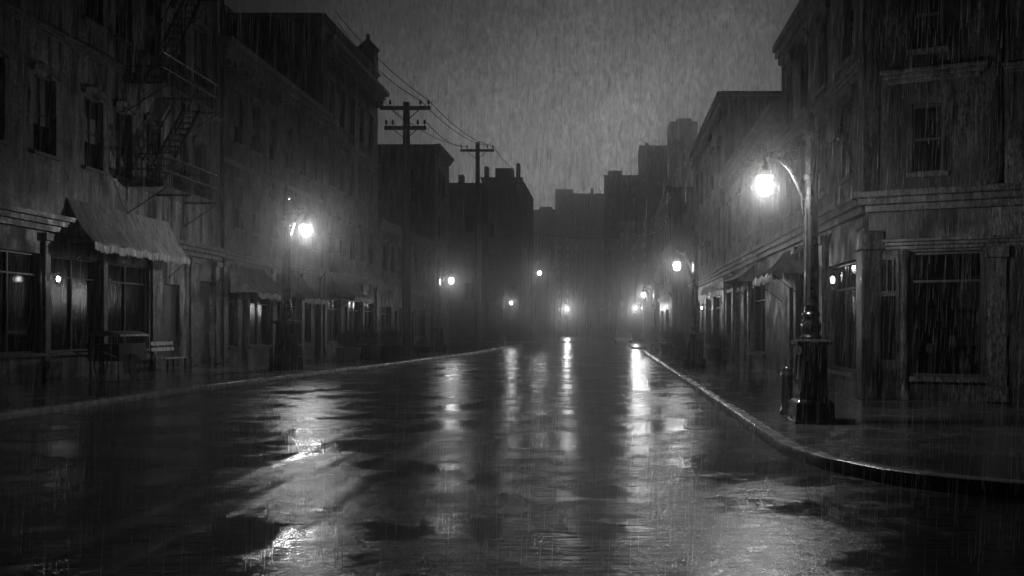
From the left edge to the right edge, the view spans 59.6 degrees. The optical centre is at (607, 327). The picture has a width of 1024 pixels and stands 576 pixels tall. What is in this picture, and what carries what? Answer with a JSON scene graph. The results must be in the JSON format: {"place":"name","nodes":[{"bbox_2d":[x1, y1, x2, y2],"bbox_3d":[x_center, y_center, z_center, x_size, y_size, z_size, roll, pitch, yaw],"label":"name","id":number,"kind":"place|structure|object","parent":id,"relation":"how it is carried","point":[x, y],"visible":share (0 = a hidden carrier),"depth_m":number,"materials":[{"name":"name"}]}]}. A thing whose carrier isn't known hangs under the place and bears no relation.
{"place":"outdoors","nodes":[
{"label":"outdoors","id":0,"kind":"place"},
{"bbox_2d":[0,0,228,383],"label":"apartment building","id":1,"kind":"structure","parent":0,"point":[73,131],"depth_m":27.89,"materials":[{"name":"brick"}]},
{"bbox_2d":[0,43,11,145],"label":"window","id":2,"kind":"structure","parent":1,"relation":"in","point":[3,49],"depth_m":23.42,"materials":[{"name":"paint"}]},
{"bbox_2d":[0,249,45,358],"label":"window","id":3,"kind":"structure","parent":1,"relation":"in","point":[17,268],"depth_m":24.30,"materials":[{"name":"glass"}]},
{"bbox_2d":[31,63,62,160],"bbox_3d":[-16.044,-6.158,25.200,0.308,2.616,1.260,0,0,0],"label":"window","id":4,"kind":"structure","parent":1,"relation":"in","point":[42,86],"depth_m":25.37,"materials":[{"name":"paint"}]},
{"bbox_2d":[51,256,95,355],"bbox_3d":[-16.049,-0.650,26.650,0.298,2.900,2.700,0,0,0],"label":"window","id":5,"kind":"structure","parent":1,"relation":"in","point":[73,300],"depth_m":26.80,"materials":[{"name":"glass"}]},
{"bbox_2d":[82,87,108,175],"bbox_3d":[-16.044,-6.158,27.600,0.308,2.616,1.260,0,0,0],"label":"window","id":6,"kind":"structure","parent":1,"relation":"in","point":[91,107],"depth_m":27.78,"materials":[{"name":"glass"}]},
{"bbox_2d":[83,0,107,32],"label":"window","id":7,"kind":"structure","parent":1,"relation":"in","point":[91,7],"depth_m":27.79,"materials":[{"name":"paint"}]},
{"bbox_2d":[113,101,136,183],"bbox_3d":[-16.044,-6.158,29.300,0.308,2.616,1.260,0,0,0],"label":"window","id":8,"kind":"structure","parent":1,"relation":"in","point":[121,119],"depth_m":29.45,"materials":[{"name":"glass"}]},
{"bbox_2d":[114,0,136,48],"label":"window","id":9,"kind":"structure","parent":1,"relation":"in","point":[121,6],"depth_m":29.50,"materials":[{"name":"paint"}]},
{"bbox_2d":[108,263,150,350],"bbox_3d":[-16.049,-0.650,29.600,0.298,2.900,2.800,0,0,0],"label":"window","id":10,"kind":"structure","parent":1,"relation":"in","point":[126,284],"depth_m":29.81,"materials":[{"name":"glass"}]},
{"bbox_2d":[144,115,164,184],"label":"window","id":11,"kind":"structure","parent":1,"relation":"in","point":[151,131],"depth_m":31.36,"materials":[{"name":"paint"}]},
{"bbox_2d":[145,0,164,65],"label":"window","id":12,"kind":"structure","parent":1,"relation":"in","point":[151,5],"depth_m":31.43,"materials":[{"name":"paint"}]},
{"bbox_2d":[165,284,175,367],"bbox_3d":[-16.129,-0.075,32.550,0.142,3.050,1.100,0,0,0],"label":"door","id":13,"kind":"structure","parent":1,"relation":"in","point":[170,290],"depth_m":32.67,"materials":[{"name":"paint"}]},
{"bbox_2d":[124,0,217,226],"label":"fire escape","id":14,"kind":"object","parent":1,"relation":"on","point":[181,101],"visible":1,"depth_m":30.93,"materials":[{"name":"black metal"}]},
{"bbox_2d":[171,4,189,80],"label":"window","id":15,"kind":"structure","parent":1,"relation":"in","point":[179,56],"depth_m":33.40,"materials":[{"name":"paint"}]},
{"bbox_2d":[173,127,189,190],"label":"window","id":16,"kind":"structure","parent":1,"relation":"in","point":[180,157],"depth_m":33.40,"materials":[{"name":"glass"}]},
{"bbox_2d":[192,137,209,205],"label":"window","id":17,"kind":"structure","parent":1,"relation":"in","point":[198,151],"depth_m":34.96,"materials":[{"name":"glass"}]},
{"bbox_2d":[192,19,209,90],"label":"window","id":18,"kind":"structure","parent":1,"relation":"in","point":[198,36],"depth_m":34.96,"materials":[{"name":"paint"}]},
{"bbox_2d":[199,281,209,364],"bbox_3d":[-16.129,-0.200,35.300,0.142,3.300,1.200,0,0,0],"label":"door","id":19,"kind":"structure","parent":1,"relation":"in","point":[204,341],"depth_m":35.42,"materials":[{"name":"paint"}]},
{"bbox_2d":[0,343,519,410],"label":"pavement","id":20,"kind":"structure","parent":0,"point":[20,395],"depth_m":25.73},
{"bbox_2d":[73,331,148,378],"bbox_3d":[-14.600,0.778,26.040,1.043,1.385,2.320,0,0,0],"label":"hand cart","id":21,"kind":"object","parent":20,"relation":"on","point":[117,351],"visible":1,"depth_m":25.94,"materials":[{"name":"paint"}]},
{"bbox_2d":[150,340,186,371],"bbox_3d":[-15.068,0.944,30.400,0.595,1.044,1.500,0,0,0],"label":"park bench","id":22,"kind":"object","parent":20,"relation":"on","point":[170,348],"visible":1,"depth_m":30.38,"materials":[{"name":"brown wood"}]},
{"bbox_2d":[218,35,333,362],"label":"brick building","id":23,"kind":"structure","parent":20,"relation":"on","point":[271,134],"depth_m":41.33,"materials":[{"name":"brick"}]},
{"bbox_2d":[228,288,240,348],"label":"window","id":24,"kind":"structure","parent":23,"relation":"in","point":[231,295],"depth_m":38.17,"materials":[{"name":"paint"}]},
{"bbox_2d":[232,177,245,231],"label":"window","id":25,"kind":"structure","parent":23,"relation":"in","point":[236,227],"depth_m":38.67,"materials":[{"name":"glass"}]},
{"bbox_2d":[232,87,245,147],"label":"window","id":26,"kind":"structure","parent":23,"relation":"in","point":[236,141],"depth_m":38.67,"materials":[{"name":"paint"}]},
{"bbox_2d":[241,299,245,360],"bbox_3d":[-16.149,0.075,39.050,0.142,2.750,0.800,0,0,0],"label":"door","id":27,"kind":"structure","parent":23,"relation":"in","point":[243,340],"depth_m":39.27,"materials":[{"name":"paint"}]},
{"bbox_2d":[250,184,262,236],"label":"window","id":28,"kind":"structure","parent":23,"relation":"in","point":[253,195],"depth_m":40.52,"materials":[{"name":"glass"}]},
{"bbox_2d":[250,98,262,156],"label":"window","id":29,"kind":"structure","parent":23,"relation":"in","point":[253,109],"depth_m":40.52,"materials":[{"name":"paint"}]},
{"bbox_2d":[249,292,272,347],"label":"window","id":30,"kind":"structure","parent":23,"relation":"in","point":[258,317],"depth_m":41.11,"materials":[{"name":"glass"}]},
{"bbox_2d":[268,193,279,240],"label":"window","id":31,"kind":"structure","parent":23,"relation":"in","point":[271,203],"depth_m":42.69,"materials":[{"name":"glass"}]},
{"bbox_2d":[268,109,279,164],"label":"window","id":32,"kind":"structure","parent":23,"relation":"in","point":[271,121],"depth_m":42.59,"materials":[{"name":"paint"}]},
{"bbox_2d":[285,120,294,172],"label":"window","id":33,"kind":"structure","parent":23,"relation":"in","point":[287,131],"depth_m":44.77,"materials":[{"name":"paint"}]},
{"bbox_2d":[299,204,307,248],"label":"window","id":34,"kind":"structure","parent":23,"relation":"in","point":[300,205],"depth_m":46.71,"materials":[{"name":"glass"}]},
{"bbox_2d":[299,129,308,178],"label":"window","id":35,"kind":"structure","parent":23,"relation":"in","point":[304,131],"depth_m":46.71,"materials":[{"name":"glass"}]},
{"bbox_2d":[305,303,313,344],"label":"window","id":36,"kind":"structure","parent":23,"relation":"in","point":[306,304],"depth_m":47.65,"materials":[{"name":"paint"}]},
{"bbox_2d":[310,136,318,184],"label":"window","id":37,"kind":"structure","parent":23,"relation":"in","point":[315,138],"depth_m":48.61,"materials":[{"name":"paint"}]},
{"bbox_2d":[310,208,319,251],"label":"window","id":38,"kind":"structure","parent":23,"relation":"in","point":[312,248],"depth_m":48.61,"materials":[{"name":"glass"}]},
{"bbox_2d":[314,304,316,353],"bbox_3d":[-16.183,0.075,48.700,0.075,2.750,0.900,0,0,0],"label":"door","id":39,"kind":"structure","parent":23,"relation":"in","point":[315,308],"depth_m":48.93,"materials":[{"name":"paint"}]},
{"bbox_2d":[268,182,311,369],"bbox_3d":[-11.210,-1.797,31.283,0.863,6.521,1.989,0,0,22],"label":"street lamp","id":40,"kind":"object","parent":20,"relation":"on","point":[286,354],"visible":1,"depth_m":30.96,"materials":[{"name":"metal"}]},
{"bbox_2d":[380,100,430,355],"bbox_3d":[-10.462,-5.161,45.973,2.600,13.254,0.554,0,0,0],"label":"utility pole","id":41,"kind":"object","parent":20,"relation":"on","point":[406,108],"visible":1,"depth_m":45.81,"materials":[{"name":"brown wood"}]},
{"bbox_2d":[378,144,453,343],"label":"brick building","id":42,"kind":"structure","parent":20,"relation":"on","point":[430,164],"depth_m":80.05,"materials":[{"name":"brick"}]},
{"bbox_2d":[413,334,430,353],"bbox_3d":[-10.558,0.907,50.535,0.885,1.113,0.899,0,0,-43],"label":"planter","id":43,"kind":"object","parent":20,"relation":"on","point":[424,348],"visible":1,"depth_m":50.35,"materials":[{"name":"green concrete"}]},
{"bbox_2d":[427,258,453,351],"bbox_3d":[-10.191,-1.392,54.099,1.742,5.712,0.756,0,0,-35],"label":"street lamp","id":44,"kind":"object","parent":20,"relation":"on","point":[438,345],"visible":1,"depth_m":53.88,"materials":[{"name":"metal"}]},
{"bbox_2d":[460,142,493,345],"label":"utility pole","id":45,"kind":"object","parent":20,"relation":"on","point":[477,150],"visible":0.95,"depth_m":71.82,"materials":[{"name":"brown wood"}]},
{"bbox_2d":[497,291,512,343],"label":"street lamp","id":46,"kind":"object","parent":20,"relation":"on","point":[503,340],"visible":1,"depth_m":81.89,"materials":[{"name":"metal"}]},
{"bbox_2d":[224,5,389,353],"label":"brick building","id":47,"kind":"structure","parent":0,"point":[321,59],"depth_m":52.76,"materials":[{"name":"brick"}]},
{"bbox_2d":[329,212,336,252],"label":"window","id":48,"kind":"structure","parent":47,"relation":"in","point":[330,213],"depth_m":51.63,"materials":[{"name":"glass"}]},
{"bbox_2d":[329,142,336,189],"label":"window","id":49,"kind":"structure","parent":47,"relation":"in","point":[331,143],"depth_m":51.63,"materials":[{"name":"glass"}]},
{"bbox_2d":[329,76,336,124],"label":"window","id":50,"kind":"structure","parent":47,"relation":"in","point":[330,77],"depth_m":51.63,"materials":[{"name":"paint"}]},
{"bbox_2d":[327,245,339,271],"bbox_3d":[-15.508,-3.955,50.050,0.955,1.609,0.060,0,0,0],"label":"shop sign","id":51,"kind":"object","parent":47,"relation":"attached to","point":[333,262],"visible":1,"depth_m":50.02,"materials":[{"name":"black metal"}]},
{"bbox_2d":[327,298,342,343],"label":"window","id":52,"kind":"structure","parent":47,"relation":"in","point":[332,313],"depth_m":52.03,"materials":[{"name":"glass"}]},
{"bbox_2d":[339,216,346,258],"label":"window","id":53,"kind":"structure","parent":47,"relation":"in","point":[341,217],"depth_m":53.65,"materials":[{"name":"glass"}]},
{"bbox_2d":[339,149,346,194],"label":"window","id":54,"kind":"structure","parent":47,"relation":"in","point":[343,151],"depth_m":53.64,"materials":[{"name":"paint"}]},
{"bbox_2d":[339,86,346,131],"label":"window","id":55,"kind":"structure","parent":47,"relation":"in","point":[340,87],"depth_m":53.63,"materials":[{"name":"paint"}]},
{"bbox_2d":[349,220,356,261],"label":"window","id":56,"kind":"structure","parent":47,"relation":"in","point":[352,221],"depth_m":55.85,"materials":[{"name":"paint"}]},
{"bbox_2d":[349,156,356,199],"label":"window","id":57,"kind":"structure","parent":47,"relation":"in","point":[351,157],"depth_m":55.85,"materials":[{"name":"glass"}]},
{"bbox_2d":[349,95,356,139],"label":"window","id":58,"kind":"structure","parent":47,"relation":"in","point":[350,96],"depth_m":55.75,"materials":[{"name":"paint"}]},
{"bbox_2d":[349,301,360,340],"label":"window","id":59,"kind":"structure","parent":47,"relation":"in","point":[353,314],"depth_m":56.34,"materials":[{"name":"glass"}]},
{"bbox_2d":[359,162,365,203],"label":"window","id":60,"kind":"structure","parent":47,"relation":"in","point":[361,163],"depth_m":57.83,"materials":[{"name":"glass"}]},
{"bbox_2d":[359,104,365,145],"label":"window","id":61,"kind":"structure","parent":47,"relation":"in","point":[362,105],"depth_m":57.82,"materials":[{"name":"paint"}]},
{"bbox_2d":[364,302,375,341],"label":"window","id":62,"kind":"structure","parent":47,"relation":"in","point":[367,307],"depth_m":59.60,"materials":[{"name":"paint"}]},
{"bbox_2d":[377,218,435,345],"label":"row house","id":63,"kind":"structure","parent":0,"point":[390,272],"depth_m":67.82,"materials":[{"name":"brick"}]},
{"bbox_2d":[380,306,389,340],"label":"window","id":64,"kind":"structure","parent":63,"relation":"in","point":[385,310],"depth_m":64.34,"materials":[{"name":"paint"}]},
{"bbox_2d":[415,309,425,338],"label":"window","id":65,"kind":"structure","parent":63,"relation":"in","point":[418,312],"depth_m":75.87,"materials":[{"name":"paint"}]},
{"bbox_2d":[449,175,488,339],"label":"row house","id":66,"kind":"structure","parent":0,"point":[462,256],"depth_m":106.00,"materials":[{"name":"paint"}]},
{"bbox_2d":[464,283,473,299],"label":"window","id":67,"kind":"structure","parent":66,"relation":"in","point":[468,287],"depth_m":106.19,"materials":[{"name":"glass"}]},
{"bbox_2d":[464,249,473,265],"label":"window","id":68,"kind":"structure","parent":66,"relation":"in","point":[468,253],"depth_m":106.19,"materials":[{"name":"glass"}]},
{"bbox_2d":[464,216,473,232],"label":"window","id":69,"kind":"structure","parent":66,"relation":"in","point":[468,220],"depth_m":106.19,"materials":[{"name":"paint"}]},
{"bbox_2d":[480,163,533,339],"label":"hotel building","id":70,"kind":"structure","parent":0,"point":[511,250],"depth_m":112.00,"materials":[{"name":"paint"}]},
{"bbox_2d":[507,285,516,300],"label":"window","id":71,"kind":"structure","parent":70,"relation":"in","point":[511,289],"depth_m":112.19,"materials":[{"name":"glass"}]},
{"bbox_2d":[507,254,516,268],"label":"window","id":72,"kind":"structure","parent":70,"relation":"in","point":[511,258],"depth_m":112.19,"materials":[{"name":"glass"}]},
{"bbox_2d":[507,222,516,237],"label":"window","id":73,"kind":"structure","parent":70,"relation":"in","point":[511,233],"depth_m":112.19,"materials":[{"name":"glass"}]},
{"bbox_2d":[224,0,798,208],"label":"sky","id":74,"kind":"structure","parent":0,"point":[569,92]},
{"bbox_2d":[0,343,1023,575],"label":"road","id":75,"kind":"structure","parent":0,"point":[574,459],"depth_m":8.73,"materials":[{"name":"asphalt"}]},
{"bbox_2d":[0,343,522,420],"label":"kerb","id":76,"kind":"structure","parent":75,"relation":"on","point":[36,410],"depth_m":21.52,"materials":[{"name":"concrete"}]},
{"bbox_2d":[449,341,659,342],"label":"kerb","id":77,"kind":"structure","parent":75,"relation":"on","point":[551,342],"depth_m":97.00,"materials":[{"name":"concrete"}]},
{"bbox_2d":[614,329,631,343],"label":"parked car","id":78,"kind":"object","parent":75,"relation":"on","point":[622,334],"visible":0.97,"depth_m":90.55,"materials":[{"name":"grey paint"}]},
{"bbox_2d":[644,350,1023,497],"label":"kerb","id":79,"kind":"structure","parent":75,"relation":"on","point":[779,442],"depth_m":9.58,"materials":[{"name":"concrete"}]},
{"bbox_2d":[534,207,556,331],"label":"warehouse building","id":80,"kind":"structure","parent":0,"point":[545,291],"depth_m":330.00,"materials":[{"name":"paint"}]},
{"bbox_2d":[449,331,659,340],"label":"pavement","id":81,"kind":"structure","parent":0,"point":[580,336],"depth_m":152.89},
{"bbox_2d":[555,188,603,330],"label":"warehouse building","id":82,"kind":"structure","parent":0,"point":[580,278],"depth_m":400.00,"materials":[{"name":"paint"}]},
{"bbox_2d":[603,171,640,331],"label":"office building","id":83,"kind":"structure","parent":0,"point":[621,255],"depth_m":310.00,"materials":[{"name":"paint"}]},
{"bbox_2d":[630,343,659,346],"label":"pavement","id":84,"kind":"structure","parent":0,"point":[641,344],"depth_m":78.76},
{"bbox_2d":[655,186,692,345],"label":"brick building","id":85,"kind":"structure","parent":84,"relation":"on","point":[674,212],"depth_m":69.00,"materials":[{"name":"brick"}]},
{"bbox_2d":[638,142,670,331],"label":"office building","id":86,"kind":"structure","parent":0,"point":[654,166],"depth_m":345.00,"materials":[{"name":"paint"}]},
{"bbox_2d":[667,118,697,186],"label":"tower building","id":87,"kind":"structure","parent":0,"point":[682,133],"depth_m":375.00,"materials":[{"name":"paint"}]},
{"bbox_2d":[701,102,781,373],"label":"brick building","id":88,"kind":"structure","parent":0,"point":[752,314],"depth_m":33.10,"materials":[{"name":"brick"}]},
{"bbox_2d":[748,284,765,356],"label":"window","id":89,"kind":"structure","parent":88,"relation":"in","point":[759,292],"depth_m":32.83,"materials":[{"name":"paint"}]},
{"bbox_2d":[767,149,776,222],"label":"window","id":90,"kind":"structure","parent":88,"relation":"in","point":[774,217],"depth_m":29.45,"materials":[{"name":"paint"}]},
{"bbox_2d":[647,350,1023,479],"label":"pavement","id":91,"kind":"structure","parent":0,"point":[983,439],"depth_m":13.19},
{"bbox_2d":[634,297,647,341],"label":"street lamp","id":92,"kind":"object","parent":91,"relation":"on","point":[642,338],"visible":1,"depth_m":90.40,"materials":[{"name":"metal"}]},
{"bbox_2d":[641,277,662,350],"bbox_3d":[2.882,-0.916,57.800,1.452,4.760,0.630,0,0,0],"label":"street lamp","id":93,"kind":"object","parent":91,"relation":"on","point":[654,345],"visible":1,"depth_m":57.70,"materials":[{"name":"metal"}]},
{"bbox_2d":[659,325,683,353],"bbox_3d":[3.567,0.648,50.036,1.318,1.633,1.298,0,0,-28],"label":"planter","id":94,"kind":"object","parent":91,"relation":"on","point":[667,347],"visible":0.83,"depth_m":49.78,"materials":[{"name":"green plant"}]},
{"bbox_2d":[673,234,710,368],"bbox_3d":[3.059,-0.987,32.474,1.496,4.903,0.649,0,0,30],"label":"street lamp","id":95,"kind":"object","parent":91,"relation":"on","point":[695,359],"visible":1,"depth_m":32.30,"materials":[{"name":"metal"}]},
{"bbox_2d":[705,329,720,358],"bbox_3d":[5.177,0.759,42.473,1.121,1.410,1.139,0,0,-12],"label":"planter","id":96,"kind":"object","parent":91,"relation":"on","point":[714,352],"visible":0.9,"depth_m":42.24,"materials":[{"name":"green concrete"}]},
{"bbox_2d":[688,91,780,359],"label":"brick building","id":97,"kind":"structure","parent":91,"relation":"on","point":[730,119],"depth_m":44.36,"materials":[{"name":"brick"}]},
{"bbox_2d":[704,298,710,346],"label":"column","id":98,"kind":"structure","parent":97,"relation":"in","point":[709,300],"depth_m":48.65,"materials":[{"name":"paint"}]},
{"bbox_2d":[711,296,719,346],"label":"window","id":99,"kind":"structure","parent":97,"relation":"in","point":[717,297],"depth_m":44.69,"materials":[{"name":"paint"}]},
{"bbox_2d":[779,365,794,414],"bbox_3d":[3.046,1.044,15.100,0.256,0.840,0.256,0,0,-45],"label":"bollard","id":100,"kind":"object","parent":91,"relation":"on","point":[787,374],"visible":0.88,"depth_m":15.01,"materials":[{"name":"black metal"}]},
{"bbox_2d":[754,112,848,423],"bbox_3d":[3.018,-0.945,13.800,1.470,4.817,0.638,0,0,0],"label":"street lamp","id":101,"kind":"object","parent":91,"relation":"on","point":[810,402],"visible":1,"depth_m":13.70,"materials":[{"name":"metal"}]},
{"bbox_2d":[753,0,1023,402],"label":"corner shop building","id":102,"kind":"structure","parent":91,"relation":"on","point":[920,172],"depth_m":18.19,"materials":[{"name":"brick"}]},
{"bbox_2d":[782,145,792,218],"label":"window","id":103,"kind":"structure","parent":102,"relation":"in","point":[784,154],"depth_m":26.80,"materials":[{"name":"paint"}]},
{"bbox_2d":[782,54,792,133],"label":"window","id":104,"kind":"structure","parent":102,"relation":"in","point":[788,57],"depth_m":26.76,"materials":[{"name":"paint"}]},
{"bbox_2d":[796,31,808,117],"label":"window","id":105,"kind":"structure","parent":102,"relation":"in","point":[803,34],"depth_m":24.79,"materials":[{"name":"paint"}]},
{"bbox_2d":[814,110,828,198],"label":"window","id":106,"kind":"structure","parent":102,"relation":"in","point":[822,114],"depth_m":22.55,"materials":[{"name":"glass"}]},
{"bbox_2d":[814,1,828,97],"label":"window","id":107,"kind":"structure","parent":102,"relation":"in","point":[822,5],"depth_m":22.55,"materials":[{"name":"paint"}]},
{"bbox_2d":[827,261,856,377],"bbox_3d":[5.449,-0.210,20.600,0.298,2.580,2.800,0,0,0],"label":"window","id":108,"kind":"structure","parent":102,"relation":"in","point":[843,295],"depth_m":20.96,"materials":[{"name":"glass"}]},
{"bbox_2d":[836,86,853,185],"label":"window","id":109,"kind":"structure","parent":102,"relation":"in","point":[846,90],"depth_m":20.33,"materials":[{"name":"paint"}]},
{"bbox_2d":[837,0,853,73],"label":"window","id":110,"kind":"structure","parent":102,"relation":"in","point":[850,57],"depth_m":20.38,"materials":[{"name":"paint"}]},
{"bbox_2d":[881,255,898,398],"bbox_3d":[5.722,-0.025,18.201,0.491,2.950,0.110,0,0,25],"label":"door","id":111,"kind":"structure","parent":102,"relation":"in","point":[889,263],"depth_m":18.20,"materials":[{"name":"paint"}]},
{"bbox_2d":[906,103,948,178],"bbox_3d":[6.487,-3.800,17.993,0.800,1.500,0.298,0,0,23],"label":"window","id":112,"kind":"structure","parent":102,"relation":"in","point":[927,120],"depth_m":18.11,"materials":[{"name":"glass"}]},
{"bbox_2d":[906,0,948,55],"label":"window","id":113,"kind":"structure","parent":102,"relation":"in","point":[927,15],"depth_m":18.11,"materials":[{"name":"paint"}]},
{"bbox_2d":[908,250,988,382],"bbox_3d":[6.809,-0.235,17.856,1.580,2.630,0.298,0,0,23],"label":"window","id":114,"kind":"structure","parent":102,"relation":"in","point":[969,378],"depth_m":17.83,"materials":[{"name":"glass"}]},
{"bbox_2d":[949,335,956,373],"bbox_3d":[7.106,0.560,18.274,0.145,0.836,0.145,0,0,0],"label":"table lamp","id":115,"kind":"object","parent":102,"relation":"in","point":[952,341],"visible":0.9,"depth_m":18.25,"materials":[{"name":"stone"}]},
{"bbox_2d":[961,356,973,373],"bbox_3d":[7.344,0.778,18.119,0.232,0.400,0.232,0,0,0],"label":"vase","id":116,"kind":"object","parent":102,"relation":"on","point":[967,366],"visible":0.88,"depth_m":18.04,"materials":[{"name":"stone"}]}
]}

